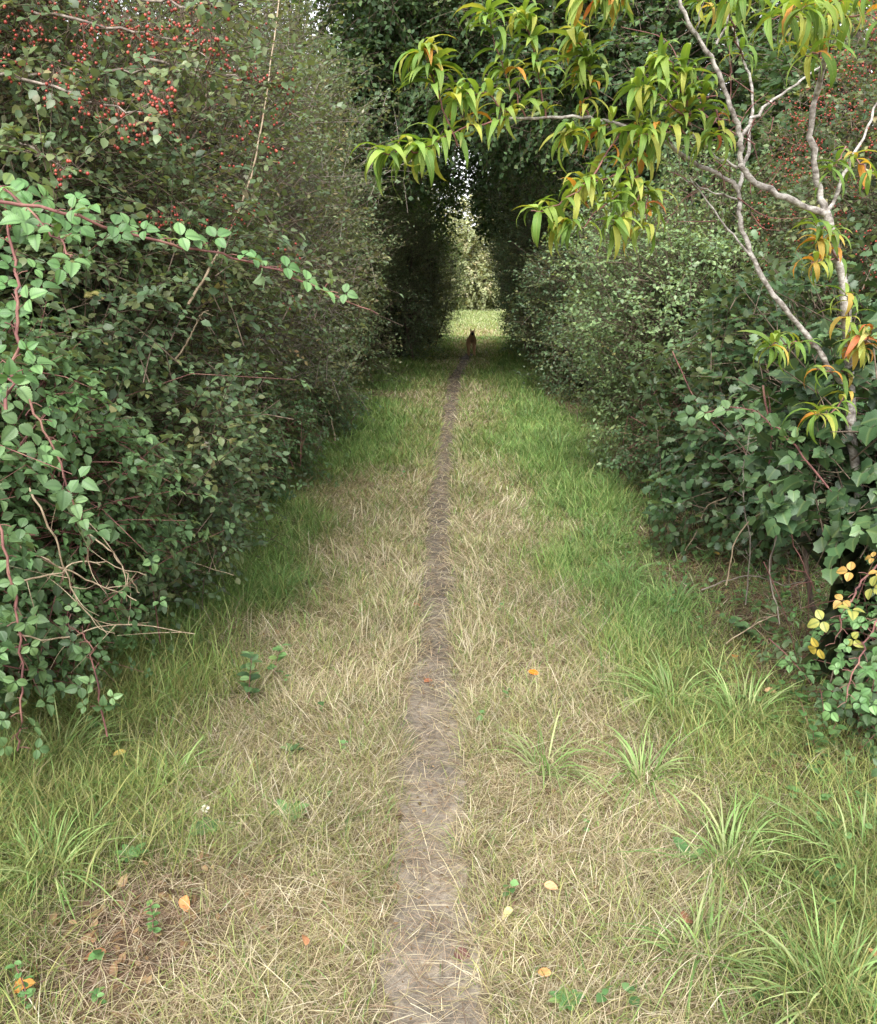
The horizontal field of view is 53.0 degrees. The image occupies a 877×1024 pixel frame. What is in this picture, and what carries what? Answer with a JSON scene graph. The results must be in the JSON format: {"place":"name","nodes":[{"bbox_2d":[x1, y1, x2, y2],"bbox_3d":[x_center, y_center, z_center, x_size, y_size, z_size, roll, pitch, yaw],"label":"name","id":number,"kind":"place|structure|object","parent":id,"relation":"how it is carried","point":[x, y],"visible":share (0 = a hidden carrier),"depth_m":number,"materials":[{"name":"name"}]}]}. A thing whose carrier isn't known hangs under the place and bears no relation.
{"place":"outdoors","nodes":[
{"label":"outdoors","id":0,"kind":"place"},
{"bbox_2d":[379,354,487,1023],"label":"path","id":1,"kind":"structure","parent":0,"point":[471,1018],"depth_m":2.76,"materials":[{"name":"soil"}]},
{"bbox_2d":[451,944,469,961],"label":"fallen leaf","id":2,"kind":"object","parent":1,"relation":"on","point":[460,952],"visible":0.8,"depth_m":2.24,"materials":[{"name":"plant"}]},
{"bbox_2d":[466,328,475,355],"bbox_3d":[0.922,-4.772,24.730,0.288,0.787,1.138,0,14,2],"label":"dog","id":3,"kind":"object","parent":1,"relation":"on","point":[471,338],"visible":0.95,"depth_m":24.51},
{"bbox_2d":[0,339,876,1023],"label":"dry grass","id":4,"kind":"structure","parent":0,"point":[470,721],"depth_m":2.87,"materials":[{"name":"plant"}]},
{"bbox_2d":[0,303,876,1023],"bbox_3d":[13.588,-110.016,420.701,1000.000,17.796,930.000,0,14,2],"label":"ground","id":5,"kind":"structure","parent":0,"point":[278,899],"depth_m":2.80,"materials":[{"name":"plant"}]},
{"bbox_2d":[5,960,35,1018],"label":"weed","id":6,"kind":"object","parent":5,"relation":"on","point":[27,992],"visible":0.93,"depth_m":1.98,"materials":[{"name":"plant"}]},
{"bbox_2d":[14,978,45,992],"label":"fallen leaf","id":7,"kind":"object","parent":5,"relation":"on","point":[29,981],"visible":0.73,"depth_m":2.04,"materials":[{"name":"plant"}]},
{"bbox_2d":[0,797,148,926],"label":"grass tuft","id":8,"kind":"object","parent":5,"relation":"on","point":[72,837],"visible":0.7,"depth_m":2.47,"materials":[{"name":"plant"}]},
{"bbox_2d":[0,696,156,804],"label":"grass tuft","id":9,"kind":"object","parent":5,"relation":"on","point":[75,727],"visible":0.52,"depth_m":3.07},
{"bbox_2d":[89,987,106,1011],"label":"weed","id":10,"kind":"object","parent":5,"relation":"on","point":[96,993],"visible":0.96,"depth_m":2.01,"materials":[{"name":"plant"}]},
{"bbox_2d":[115,842,147,861],"bbox_3d":[-0.890,0.986,2.552,0.083,0.020,0.090,12,18,40],"label":"leaf rosette","id":11,"kind":"object","parent":5,"relation":"on","point":[132,851],"visible":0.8,"depth_m":2.55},
{"bbox_2d":[144,899,161,935],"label":"weed","id":12,"kind":"object","parent":5,"relation":"on","point":[151,925],"visible":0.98,"depth_m":2.23,"materials":[{"name":"plant"}]},
{"bbox_2d":[0,171,310,736],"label":"bramble bush","id":13,"kind":"object","parent":5,"relation":"on","point":[16,466],"visible":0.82,"depth_m":3.20,"materials":[{"name":"green plant"}]},
{"bbox_2d":[0,518,49,759],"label":"bramble cane","id":14,"kind":"object","parent":13,"relation":"attached to","point":[12,591],"visible":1,"depth_m":2.36,"materials":[{"name":"green plant"}]},
{"bbox_2d":[0,198,61,409],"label":"bramble cane","id":15,"kind":"object","parent":13,"relation":"attached to","point":[11,368],"visible":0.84,"depth_m":2.10,"materials":[{"name":"green plant"}]},
{"bbox_2d":[0,173,96,284],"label":"bramble cane","id":16,"kind":"object","parent":13,"relation":"attached to","point":[23,230],"visible":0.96,"depth_m":2.14,"materials":[{"name":"green plant"}]},
{"bbox_2d":[0,370,109,571],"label":"bramble cane","id":17,"kind":"object","parent":13,"relation":"attached to","point":[63,499],"visible":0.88,"depth_m":2.35,"materials":[{"name":"green plant"}]},
{"bbox_2d":[9,528,145,628],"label":"dead stem","id":18,"kind":"object","parent":13,"relation":"attached to","point":[62,572],"visible":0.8,"depth_m":2.76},
{"bbox_2d":[20,543,136,600],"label":"dead stem","id":19,"kind":"object","parent":13,"relation":"attached to","point":[106,587],"visible":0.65,"depth_m":2.97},
{"bbox_2d":[11,487,148,633],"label":"dead stem","id":20,"kind":"object","parent":13,"relation":"attached to","point":[48,527],"visible":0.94,"depth_m":2.69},
{"bbox_2d":[53,601,122,736],"bbox_3d":[-1.040,0.487,2.664,0.163,0.428,0.144,0,14,2],"label":"bramble cane","id":21,"kind":"object","parent":13,"relation":"attached to","point":[72,688],"visible":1,"depth_m":2.63,"materials":[{"name":"green plant"}]},
{"bbox_2d":[17,589,194,668],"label":"dead stem","id":22,"kind":"object","parent":13,"relation":"attached to","point":[44,640],"visible":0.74,"depth_m":2.95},
{"bbox_2d":[82,515,139,601],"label":"dead stem","id":23,"kind":"object","parent":13,"relation":"attached to","point":[116,558],"visible":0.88,"depth_m":3.10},
{"bbox_2d":[0,184,377,313],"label":"bramble cane","id":24,"kind":"object","parent":13,"relation":"attached to","point":[128,231],"visible":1,"depth_m":2.17,"materials":[{"name":"green plant"}]},
{"bbox_2d":[102,597,209,650],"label":"grass tuft","id":25,"kind":"object","parent":5,"relation":"on","point":[155,619],"visible":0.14,"depth_m":4.14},
{"bbox_2d":[103,734,239,803],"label":"grass tuft","id":26,"kind":"object","parent":5,"relation":"on","point":[189,754],"visible":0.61,"depth_m":3.01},
{"bbox_2d":[178,890,189,911],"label":"fallen leaf","id":27,"kind":"object","parent":5,"relation":"on","point":[185,899],"visible":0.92,"depth_m":2.35,"materials":[{"name":"plant"}]},
{"bbox_2d":[0,2,403,672],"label":"hedge shrub","id":28,"kind":"object","parent":5,"relation":"on","point":[198,396],"visible":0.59,"depth_m":3.83,"materials":[{"name":"green plant"}]},
{"bbox_2d":[175,310,214,363],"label":"dead stem","id":29,"kind":"object","parent":28,"relation":"attached to","point":[186,344],"visible":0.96,"depth_m":3.60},
{"bbox_2d":[187,0,279,304],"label":"dead stem","id":30,"kind":"object","parent":28,"relation":"attached to","point":[197,288],"visible":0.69,"depth_m":3.85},
{"bbox_2d":[0,0,411,565],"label":"hawthorn bush","id":31,"kind":"object","parent":5,"relation":"on","point":[30,49],"visible":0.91,"depth_m":3.40,"materials":[{"name":"green plant"}]},
{"bbox_2d":[192,816,225,835],"bbox_3d":[-0.715,0.963,2.675,0.093,0.020,0.113,10,17,36],"label":"leaf rosette","id":32,"kind":"object","parent":5,"relation":"on","point":[199,828],"visible":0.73,"depth_m":2.69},
{"bbox_2d":[39,0,423,513],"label":"hedge shrub","id":33,"kind":"object","parent":5,"relation":"on","point":[297,125],"visible":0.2,"depth_m":6.49,"materials":[{"name":"green plant"}]},
{"bbox_2d":[58,0,408,418],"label":"hedge shrub","id":34,"kind":"object","parent":5,"relation":"on","point":[372,248],"visible":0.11,"depth_m":8.23,"materials":[{"name":"green plant"}]},
{"bbox_2d":[139,353,350,550],"bbox_3d":[-1.844,-0.517,7.136,2.084,1.666,4.042,0,14,2],"label":"bush","id":35,"kind":"object","parent":5,"relation":"on","point":[294,438],"visible":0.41,"depth_m":6.81,"materials":[{"name":"green plant"}]},
{"bbox_2d":[236,651,262,704],"bbox_3d":[-0.750,0.664,3.505,0.097,0.256,0.168,-5,15,-20],"label":"tree sapling","id":36,"kind":"object","parent":5,"relation":"on","point":[250,666],"visible":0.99,"depth_m":3.51,"materials":[{"name":"plant"}]},
{"bbox_2d":[216,559,326,606],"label":"grass tuft","id":37,"kind":"object","parent":5,"relation":"on","point":[274,587],"visible":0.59,"depth_m":4.83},
{"bbox_2d":[267,644,289,681],"bbox_3d":[-0.683,0.648,3.756,0.112,0.173,0.081,0,14,2],"label":"tree sapling","id":38,"kind":"object","parent":5,"relation":"on","point":[278,648],"visible":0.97,"depth_m":3.75,"materials":[{"name":"plant"}]},
{"bbox_2d":[269,799,309,819],"bbox_3d":[-0.464,0.936,2.770,0.120,0.028,0.105,6,15,23],"label":"leaf rosette","id":39,"kind":"object","parent":5,"relation":"on","point":[285,806],"visible":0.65,"depth_m":2.77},
{"bbox_2d":[280,743,304,754],"bbox_3d":[-0.520,0.848,3.155,0.088,0.020,0.068,9,17,34],"label":"leaf rosette","id":40,"kind":"object","parent":5,"relation":"on","point":[292,748],"visible":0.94,"depth_m":3.16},
{"bbox_2d":[219,7,411,417],"bbox_3d":[-2.390,-3.705,11.741,4.280,6.534,3.851,4,14,15],"label":"hedge shrub","id":41,"kind":"object","parent":5,"relation":"on","point":[343,155],"visible":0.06,"depth_m":11.44,"materials":[{"name":"green plant"}]},
{"bbox_2d":[269,326,374,447],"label":"bramble bush","id":42,"kind":"object","parent":5,"relation":"on","point":[331,406],"visible":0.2,"depth_m":9.85,"materials":[{"name":"green plant"}]},
{"bbox_2d":[277,36,429,391],"bbox_3d":[-2.179,-4.585,14.392,4.020,7.454,4.106,0,14,2],"label":"hedge shrub","id":43,"kind":"object","parent":5,"relation":"on","point":[385,262],"visible":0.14,"depth_m":14.70,"materials":[{"name":"green plant"}]},
{"bbox_2d":[280,3,440,379],"bbox_3d":[-2.375,-5.473,17.977,4.884,8.632,5.480,0,14,2],"label":"hedge shrub","id":44,"kind":"object","parent":5,"relation":"on","point":[392,295],"visible":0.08,"depth_m":18.01,"materials":[{"name":"green plant"}]},
{"bbox_2d":[268,0,537,242],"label":"oak tree","id":45,"kind":"object","parent":5,"relation":"on","point":[374,31],"visible":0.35,"depth_m":13.68,"materials":[{"name":"green plant"}]},
{"bbox_2d":[330,5,480,361],"bbox_3d":[-0.003,-8.305,22.039,5.592,9.016,7.880,0,14,2],"label":"oak tree","id":46,"kind":"object","parent":5,"relation":"on","point":[447,176],"visible":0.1,"depth_m":21.56,"materials":[{"name":"green plant"}]},
{"bbox_2d":[370,123,453,363],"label":"hedge shrub","id":47,"kind":"object","parent":5,"relation":"on","point":[410,318],"visible":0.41,"depth_m":21.63,"materials":[{"name":"green plant"}]},
{"bbox_2d":[0,341,876,1023],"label":"leaf litter","id":48,"kind":"object","parent":5,"relation":"on","point":[168,897],"visible":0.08,"depth_m":2.48,"materials":[{"name":"plant"}]},
{"bbox_2d":[0,392,876,1006],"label":"ground cover","id":49,"kind":"object","parent":5,"relation":"on","point":[96,954],"visible":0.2,"depth_m":3.72,"materials":[{"name":"green plant"}]},
{"bbox_2d":[0,355,876,1023],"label":"straw litter","id":50,"kind":"object","parent":5,"relation":"on","point":[308,883],"visible":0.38,"depth_m":2.67,"materials":[{"name":"beige plant"}]},
{"bbox_2d":[402,190,475,308],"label":"tree","id":51,"kind":"object","parent":5,"relation":"on","point":[459,257],"depth_m":54.10,"materials":[{"name":"green plant"}]},
{"bbox_2d":[401,197,498,350],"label":"hedge shrub","id":52,"kind":"object","parent":5,"relation":"on","point":[444,293],"visible":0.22,"depth_m":25.29,"materials":[{"name":"green plant"}]},
{"bbox_2d":[422,198,491,342],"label":"hedge shrub","id":53,"kind":"object","parent":5,"relation":"on","point":[453,290],"visible":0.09,"depth_m":29.50,"materials":[{"name":"green plant"}]},
{"bbox_2d":[441,183,499,310],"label":"field tree","id":54,"kind":"object","parent":5,"relation":"on","point":[473,301],"visible":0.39,"depth_m":53.04,"materials":[{"name":"green plant"}]},
{"bbox_2d":[468,237,504,307],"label":"field tree","id":55,"kind":"object","parent":5,"relation":"on","point":[483,280],"depth_m":53.79,"materials":[{"name":"green plant"}]},
{"bbox_2d":[485,239,530,344],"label":"hedge shrub","id":56,"kind":"object","parent":5,"relation":"on","point":[501,298],"visible":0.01,"depth_m":27.82,"materials":[{"name":"green plant"}]},
{"bbox_2d":[478,220,539,352],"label":"hedge shrub","id":57,"kind":"object","parent":5,"relation":"on","point":[506,322],"visible":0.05,"depth_m":24.72,"materials":[{"name":"green plant"}]},
{"bbox_2d":[494,400,556,418],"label":"grass tuft","id":58,"kind":"object","parent":5,"relation":"on","point":[530,411],"visible":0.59,"depth_m":11.69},
{"bbox_2d":[485,193,571,360],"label":"hedge shrub","id":59,"kind":"object","parent":5,"relation":"on","point":[503,295],"visible":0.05,"depth_m":20.64,"materials":[{"name":"green plant"}]},
{"bbox_2d":[444,705,626,826],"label":"grass tuft","id":60,"kind":"object","parent":5,"relation":"on","point":[527,752],"visible":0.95,"depth_m":3.06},
{"bbox_2d":[538,968,556,976],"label":"fallen leaf","id":61,"kind":"object","parent":5,"relation":"on","point":[545,972],"visible":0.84,"depth_m":2.11,"materials":[{"name":"plant"}]},
{"bbox_2d":[541,881,557,889],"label":"fallen leaf","id":62,"kind":"object","parent":5,"relation":"on","point":[551,883],"visible":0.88,"depth_m":2.42,"materials":[{"name":"plant"}]},
{"bbox_2d":[445,84,655,265],"bbox_3d":[3.115,-8.425,22.505,6.360,9.017,8.750,0,14,2],"label":"oak tree","id":63,"kind":"object","parent":5,"relation":"on","point":[474,201],"visible":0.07,"depth_m":20.01,"materials":[{"name":"green plant"}]},
{"bbox_2d":[518,422,584,452],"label":"grass tuft","id":64,"kind":"object","parent":5,"relation":"on","point":[560,439],"visible":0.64,"depth_m":9.26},
{"bbox_2d":[409,3,705,229],"bbox_3d":[2.519,-7.412,18.713,6.858,8.842,5.389,6,15,24],"label":"oak tree","id":65,"kind":"object","parent":5,"relation":"on","point":[528,164],"visible":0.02,"depth_m":18.16,"materials":[{"name":"green plant"}]},
{"bbox_2d":[548,985,585,1010],"bbox_3d":[0.293,1.122,2.029,0.079,0.018,0.085,13,19,42],"label":"leaf rosette","id":66,"kind":"object","parent":5,"relation":"on","point":[563,999],"visible":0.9,"depth_m":2.03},
{"bbox_2d":[474,151,668,380],"bbox_3d":[2.546,-4.435,16.998,3.788,6.016,4.842,0,14,2],"label":"hedge shrub","id":67,"kind":"object","parent":5,"relation":"on","point":[523,242],"visible":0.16,"depth_m":16.50,"materials":[{"name":"green plant"}]},
{"bbox_2d":[504,172,659,407],"bbox_3d":[3.037,-3.164,13.662,4.072,4.202,4.948,0,14,2],"label":"hedge shrub","id":68,"kind":"object","parent":5,"relation":"on","point":[546,281],"visible":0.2,"depth_m":13.41,"materials":[{"name":"green plant"}]},
{"bbox_2d":[557,519,651,550],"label":"grass tuft","id":69,"kind":"object","parent":5,"relation":"on","point":[595,536],"visible":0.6,"depth_m":5.74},
{"bbox_2d":[349,0,876,661],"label":"peach tree","id":70,"kind":"object","parent":5,"relation":"on","point":[821,16],"visible":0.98,"depth_m":2.76,"materials":[{"name":"green plant"}]},
{"bbox_2d":[585,465,649,496],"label":"grass tuft","id":71,"kind":"object","parent":5,"relation":"on","point":[630,480],"visible":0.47,"depth_m":7.39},
{"bbox_2d":[565,543,671,599],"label":"grass tuft","id":72,"kind":"object","parent":5,"relation":"on","point":[625,578],"visible":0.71,"depth_m":4.92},
{"bbox_2d":[387,0,875,250],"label":"oak tree","id":73,"kind":"object","parent":5,"relation":"on","point":[625,62],"visible":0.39,"depth_m":12.10,"materials":[{"name":"green plant"}]},
{"bbox_2d":[552,721,734,828],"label":"grass tuft","id":74,"kind":"object","parent":5,"relation":"on","point":[643,758],"visible":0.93,"depth_m":3.01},
{"bbox_2d":[533,169,789,429],"bbox_3d":[2.845,-2.303,10.908,3.457,3.388,3.864,0,14,2],"label":"hedge shrub","id":75,"kind":"object","parent":5,"relation":"on","point":[558,312],"visible":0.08,"depth_m":10.33,"materials":[{"name":"green plant"}]},
{"bbox_2d":[564,648,782,739],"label":"grass tuft","id":76,"kind":"object","parent":5,"relation":"on","point":[663,685],"visible":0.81,"depth_m":3.54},
{"bbox_2d":[618,570,729,625],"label":"grass tuft","id":77,"kind":"object","parent":5,"relation":"on","point":[665,585],"visible":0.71,"depth_m":4.54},
{"bbox_2d":[602,317,771,519],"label":"bramble bush","id":78,"kind":"object","parent":5,"relation":"on","point":[665,450],"visible":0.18,"depth_m":6.71,"materials":[{"name":"green plant"}]},
{"bbox_2d":[673,837,705,859],"bbox_3d":[0.721,0.981,2.548,0.096,0.047,0.046,9,17,34],"label":"leaf rosette","id":79,"kind":"object","parent":5,"relation":"on","point":[682,844],"visible":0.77,"depth_m":2.56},
{"bbox_2d":[586,870,807,1023],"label":"grass tuft","id":80,"kind":"object","parent":5,"relation":"on","point":[711,908],"visible":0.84,"depth_m":2.16,"materials":[{"name":"plant"}]},
{"bbox_2d":[538,94,876,483],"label":"hedge shrub","id":81,"kind":"object","parent":5,"relation":"on","point":[671,312],"visible":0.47,"depth_m":6.99,"materials":[{"name":"green plant"}]},
{"bbox_2d":[597,780,831,968],"bbox_3d":[0.867,0.933,2.524,0.802,0.190,0.665,-10,17,-35],"label":"grass tuft","id":82,"kind":"object","parent":5,"relation":"on","point":[722,835],"visible":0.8,"depth_m":2.52,"materials":[{"name":"plant"}]},
{"bbox_2d":[656,655,821,763],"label":"grass tuft","id":83,"kind":"object","parent":5,"relation":"on","point":[750,694],"visible":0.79,"depth_m":3.36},
{"bbox_2d":[723,431,756,604],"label":"dead stem","id":84,"kind":"object","parent":5,"relation":"on","point":[749,555],"visible":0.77,"depth_m":4.20,"materials":[{"name":"brown plant"}]},
{"bbox_2d":[623,198,876,578],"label":"hedge shrub","id":85,"kind":"object","parent":5,"relation":"on","point":[737,363],"visible":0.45,"depth_m":4.98,"materials":[{"name":"green plant"}]},
{"bbox_2d":[685,497,725,550],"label":"dead stem","id":86,"kind":"object","parent":85,"relation":"attached to","point":[701,518],"visible":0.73,"depth_m":5.20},
{"bbox_2d":[672,351,751,473],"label":"dead stem","id":87,"kind":"object","parent":85,"relation":"attached to","point":[715,425],"visible":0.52,"depth_m":5.00,"materials":[{"name":"plant"}]},
{"bbox_2d":[626,21,876,309],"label":"field tree","id":88,"kind":"object","parent":5,"relation":"on","point":[729,145],"visible":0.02,"depth_m":15.72,"materials":[{"name":"green plant"}]},
{"bbox_2d":[724,600,781,638],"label":"weed","id":89,"kind":"object","parent":5,"relation":"on","point":[742,626],"visible":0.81,"depth_m":3.98,"materials":[{"name":"plant"}]},
{"bbox_2d":[632,0,876,330],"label":"field tree","id":90,"kind":"object","parent":5,"relation":"on","point":[777,75],"visible":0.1,"depth_m":9.48,"materials":[{"name":"green plant"}]},
{"bbox_2d":[673,0,876,337],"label":"hawthorn bush","id":91,"kind":"object","parent":5,"relation":"on","point":[863,197],"visible":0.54,"depth_m":5.88,"materials":[{"name":"green plant"}]},
{"bbox_2d":[677,262,876,689],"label":"ivy clump","id":92,"kind":"object","parent":5,"relation":"on","point":[850,524],"visible":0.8,"depth_m":3.34,"materials":[{"name":"green plant"}]},
{"bbox_2d":[675,393,828,487],"bbox_3d":[1.186,-0.278,3.312,0.564,0.319,0.220,10,17,35],"label":"bramble cane","id":93,"kind":"object","parent":92,"relation":"attached to","point":[775,421],"visible":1,"depth_m":3.24,"materials":[{"name":"green plant"}]},
{"bbox_2d":[701,548,821,610],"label":"dead stem","id":94,"kind":"object","parent":92,"relation":"attached to","point":[760,577],"visible":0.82,"depth_m":3.92,"materials":[{"name":"brown plant"}]},
{"bbox_2d":[741,536,812,633],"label":"dead stem","id":95,"kind":"object","parent":92,"relation":"attached to","point":[782,612],"visible":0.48,"depth_m":3.80,"materials":[{"name":"brown plant"}]},
{"bbox_2d":[725,498,841,584],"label":"dead stem","id":96,"kind":"object","parent":92,"relation":"attached to","point":[734,544],"visible":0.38,"depth_m":3.83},
{"bbox_2d":[769,471,804,623],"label":"dead stem","id":97,"kind":"object","parent":92,"relation":"attached to","point":[769,576],"visible":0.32,"depth_m":3.56,"materials":[{"name":"brown plant"}]},
{"bbox_2d":[762,385,814,618],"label":"dead stem","id":98,"kind":"object","parent":92,"relation":"attached to","point":[768,412],"visible":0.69,"depth_m":3.50,"materials":[{"name":"plant"}]},
{"bbox_2d":[680,878,876,1023],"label":"grass tuft","id":99,"kind":"object","parent":5,"relation":"on","point":[775,941],"visible":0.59,"depth_m":2.05,"materials":[{"name":"plant"}]},
{"bbox_2d":[726,576,830,651],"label":"dead stem","id":100,"kind":"object","parent":5,"relation":"on","point":[776,615],"visible":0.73,"depth_m":3.90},
{"bbox_2d":[715,781,876,907],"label":"grass tuft","id":101,"kind":"object","parent":5,"relation":"on","point":[862,833],"visible":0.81,"depth_m":2.52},
{"bbox_2d":[755,469,876,812],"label":"bramble bush","id":102,"kind":"object","parent":5,"relation":"on","point":[867,719],"visible":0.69,"depth_m":3.25,"materials":[{"name":"green plant"}]},
{"bbox_2d":[807,552,876,658],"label":"bramble cane","id":103,"kind":"object","parent":102,"relation":"attached to","point":[819,614],"visible":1,"depth_m":2.81,"materials":[{"name":"yellow plant"}]},
{"bbox_2d":[822,598,876,721],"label":"bramble cane","id":104,"kind":"object","parent":102,"relation":"attached to","point":[863,700],"visible":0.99,"depth_m":2.73,"materials":[{"name":"green plant"}]},
{"bbox_2d":[792,691,852,753],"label":"weed","id":105,"kind":"object","parent":5,"relation":"on","point":[812,736],"visible":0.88,"depth_m":3.12,"materials":[{"name":"plant"}]},
{"bbox_2d":[812,870,840,887],"bbox_3d":[1.050,1.006,2.394,0.073,0.031,0.068,11,17,37],"label":"leaf rosette","id":106,"kind":"object","parent":5,"relation":"on","point":[827,878],"visible":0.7,"depth_m":2.40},
{"bbox_2d":[808,9,876,319],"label":"field tree","id":107,"kind":"object","parent":5,"relation":"on","point":[855,11],"visible":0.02,"depth_m":8.75,"materials":[{"name":"green plant"}]},
{"bbox_2d":[56,0,872,247],"label":"sky","id":108,"kind":"structure","parent":0,"point":[464,213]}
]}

